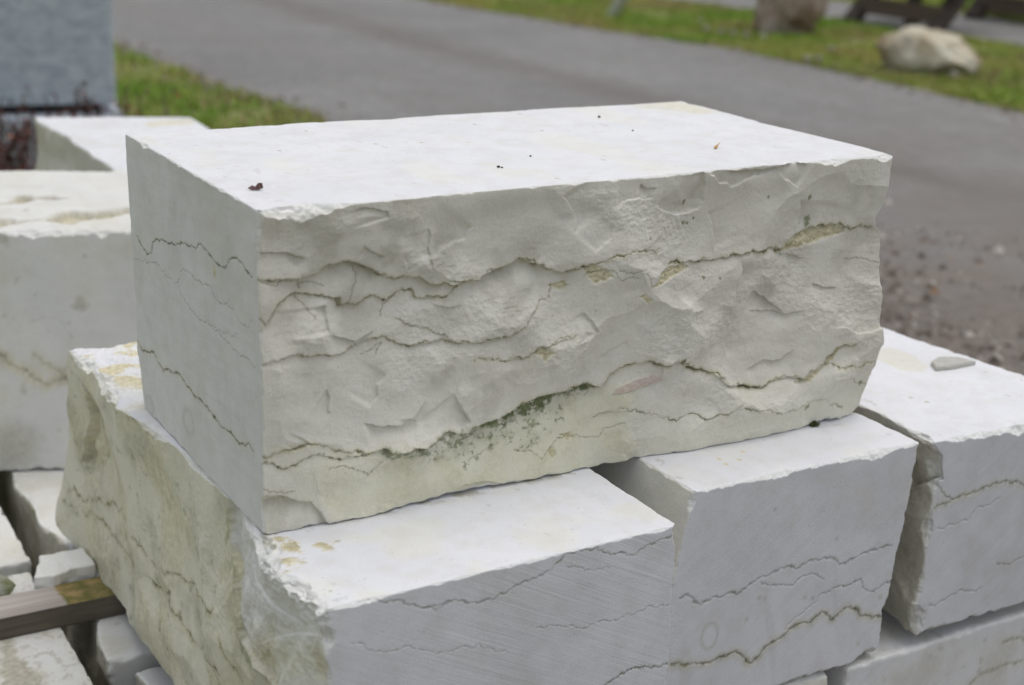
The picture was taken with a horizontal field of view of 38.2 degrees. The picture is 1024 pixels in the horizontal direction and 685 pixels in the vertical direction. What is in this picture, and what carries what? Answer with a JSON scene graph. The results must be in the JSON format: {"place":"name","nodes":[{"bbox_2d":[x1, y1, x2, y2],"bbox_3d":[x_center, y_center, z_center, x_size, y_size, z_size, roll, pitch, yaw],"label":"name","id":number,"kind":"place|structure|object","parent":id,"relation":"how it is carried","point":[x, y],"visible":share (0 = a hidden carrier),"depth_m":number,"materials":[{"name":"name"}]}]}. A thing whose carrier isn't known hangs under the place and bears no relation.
{"place":"outdoors","nodes":[
{"label":"outdoors","id":0,"kind":"place"},
{"bbox_2d":[0,467,77,635],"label":"limestone block","id":1,"kind":"object","parent":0,"point":[28,501],"depth_m":1.88,"materials":[{"name":"white stone"}]},
{"bbox_2d":[0,170,136,470],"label":"limestone block","id":2,"kind":"object","parent":1,"relation":"on","point":[67,285],"depth_m":1.88,"materials":[{"name":"white stone"}]},
{"bbox_2d":[66,570,161,684],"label":"limestone block","id":3,"kind":"object","parent":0,"point":[114,650],"depth_m":1.53,"materials":[{"name":"white stone"}]},
{"bbox_2d":[0,576,125,639],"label":"wooden batten","id":4,"kind":"object","parent":3,"relation":"on","point":[53,607],"visible":0.3,"depth_m":1.55,"materials":[{"name":"brown wood"}]},
{"bbox_2d":[34,548,95,588],"bbox_3d":[-0.491,0.256,1.609,0.067,0.039,0.056,-8,21,-29],"label":"stone chip","id":5,"kind":"object","parent":3,"relation":"on","point":[59,568],"visible":0.68,"depth_m":1.60,"materials":[{"name":"white stone"}]},
{"bbox_2d":[55,342,674,684],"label":"limestone block","id":6,"kind":"object","parent":3,"relation":"on","point":[559,579],"depth_m":1.19,"materials":[{"name":"white stone"}]},
{"bbox_2d":[125,101,892,533],"bbox_3d":[0.001,-0.058,1.393,0.628,0.259,0.350,-8,21,-29],"label":"limestone block","id":7,"kind":"object","parent":6,"relation":"on","point":[337,321],"depth_m":1.24,"materials":[{"name":"white stone"}]},
{"bbox_2d":[248,183,262,189],"bbox_3d":[-0.197,-0.120,1.134,0.012,0.005,0.006,2,18,0],"label":"leaf scrap","id":8,"kind":"object","parent":7,"relation":"on","point":[258,186],"visible":1,"depth_m":1.13,"materials":[{"name":"red plant"}]},
{"bbox_2d":[35,117,208,171],"bbox_3d":[-0.631,-0.065,2.534,0.296,0.577,0.506,-8,21,-29],"label":"limestone block","id":9,"kind":"object","parent":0,"point":[86,144],"depth_m":2.50,"materials":[{"name":"white stone"}]},
{"bbox_2d":[135,667,173,684],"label":"limestone block","id":10,"kind":"object","parent":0,"point":[156,676],"depth_m":1.48,"materials":[{"name":"white stone"}]},
{"bbox_2d":[34,39,326,169],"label":"grass","id":11,"kind":"structure","parent":0,"point":[188,101],"depth_m":6.32,"materials":[{"name":"green plant"}]},
{"bbox_2d":[111,0,1023,375],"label":"road","id":12,"kind":"structure","parent":0,"point":[955,166],"depth_m":7.06,"materials":[{"name":"grey asphalt"}]},
{"bbox_2d":[0,572,92,684],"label":"limestone block","id":13,"kind":"object","parent":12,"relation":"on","point":[48,657],"depth_m":1.48,"materials":[{"name":"white stone"}]},
{"bbox_2d":[0,574,15,596],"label":"stone chip","id":14,"kind":"object","parent":13,"relation":"on","point":[7,585],"visible":0.79,"depth_m":1.59,"materials":[{"name":"green stone"}]},
{"bbox_2d":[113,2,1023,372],"bbox_3d":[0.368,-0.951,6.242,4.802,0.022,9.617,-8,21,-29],"label":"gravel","id":15,"kind":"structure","parent":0,"point":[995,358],"depth_m":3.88,"materials":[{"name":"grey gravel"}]},
{"bbox_2d":[114,0,1023,128],"bbox_3d":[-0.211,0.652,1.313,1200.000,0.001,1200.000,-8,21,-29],"label":"ground","id":16,"kind":"structure","parent":0,"point":[140,68],"depth_m":6.93,"materials":[{"name":"plant"}]},
{"bbox_2d":[0,508,31,576],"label":"limestone block","id":17,"kind":"object","parent":16,"relation":"on","point":[14,559],"depth_m":1.70,"materials":[{"name":"white stone"}]},
{"bbox_2d":[0,0,123,170],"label":"monument","id":18,"kind":"object","parent":16,"relation":"on","point":[62,49],"visible":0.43,"depth_m":4.82,"materials":[{"name":"grey stone"}]},
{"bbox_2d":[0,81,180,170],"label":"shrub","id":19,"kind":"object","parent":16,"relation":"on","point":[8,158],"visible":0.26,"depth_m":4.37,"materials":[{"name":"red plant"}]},
{"bbox_2d":[606,0,627,17],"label":"metal post","id":20,"kind":"object","parent":16,"relation":"on","point":[616,7],"depth_m":10.30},
{"bbox_2d":[753,0,828,35],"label":"boulder","id":21,"kind":"object","parent":16,"relation":"on","point":[787,16],"visible":0.64,"depth_m":9.61,"materials":[{"name":"brown stone"}]},
{"bbox_2d":[803,56,810,61],"bbox_3d":[1.653,-1.587,8.266,0.037,0.036,0.040,-14,24,-40],"label":"pebble","id":22,"kind":"object","parent":16,"relation":"on","point":[807,58],"visible":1,"depth_m":8.26,"materials":[{"name":"beige stone"}]},
{"bbox_2d":[842,0,967,31],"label":"wooden bench","id":23,"kind":"object","parent":16,"relation":"on","point":[943,15],"visible":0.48,"depth_m":10.34,"materials":[{"name":"brown wood"}]},
{"bbox_2d":[875,25,981,76],"bbox_3d":[2.272,-1.560,8.081,0.567,0.332,0.314,10,20,23],"label":"boulder","id":24,"kind":"object","parent":16,"relation":"on","point":[915,49],"visible":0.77,"depth_m":7.98,"materials":[{"name":"beige stone"}]},
{"bbox_2d":[950,71,957,76],"bbox_3d":[2.353,-1.429,7.864,0.042,0.033,0.036,0,18,-6],"label":"pebble","id":25,"kind":"object","parent":16,"relation":"on","point":[953,73],"visible":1,"depth_m":7.85,"materials":[{"name":"beige stone"}]},
{"bbox_2d":[964,0,1023,18],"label":"wooden bench","id":26,"kind":"object","parent":16,"relation":"on","point":[978,9],"visible":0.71,"depth_m":11.23,"materials":[{"name":"brown wood"}]},
{"bbox_2d":[427,0,1023,113],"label":"grass","id":27,"kind":"structure","parent":0,"point":[834,29],"depth_m":9.46,"materials":[{"name":"green plant"}]},
{"bbox_2d":[780,671,826,684],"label":"limestone block","id":28,"kind":"object","parent":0,"point":[818,678],"depth_m":1.41,"materials":[{"name":"white stone"}]},
{"bbox_2d":[589,412,918,684],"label":"limestone block","id":29,"kind":"object","parent":28,"relation":"on","point":[786,543],"depth_m":1.34,"materials":[{"name":"white stone"}]},
{"bbox_2d":[809,420,819,426],"bbox_3d":[0.290,0.078,1.419,0.011,0.007,0.010,-5,20,-22],"label":"moss tuft","id":30,"kind":"object","parent":29,"relation":"on","point":[813,423],"visible":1,"depth_m":1.42,"materials":[{"name":"green plant"}]},
{"bbox_2d":[684,0,1023,45],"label":"road","id":31,"kind":"structure","parent":0,"point":[995,28],"depth_m":10.89,"materials":[{"name":"grey asphalt"}]},
{"bbox_2d":[823,601,1023,684],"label":"limestone block","id":32,"kind":"object","parent":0,"point":[986,648],"depth_m":1.51,"materials":[{"name":"white stone"}]},
{"bbox_2d":[853,327,1023,634],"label":"limestone block","id":33,"kind":"object","parent":32,"relation":"on","point":[959,555],"depth_m":1.46,"materials":[{"name":"white stone"}]},
{"bbox_2d":[931,356,975,370],"bbox_3d":[0.475,0.021,1.612,0.058,0.006,0.030,-8,21,-29],"label":"stone chip","id":34,"kind":"object","parent":33,"relation":"on","point":[939,363],"visible":1,"depth_m":1.60,"materials":[{"name":"grey stone"}]},
{"bbox_2d":[830,0,1023,23],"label":"grass","id":35,"kind":"structure","parent":0,"point":[1006,16],"depth_m":11.62,"materials":[{"name":"green plant"}]}
]}

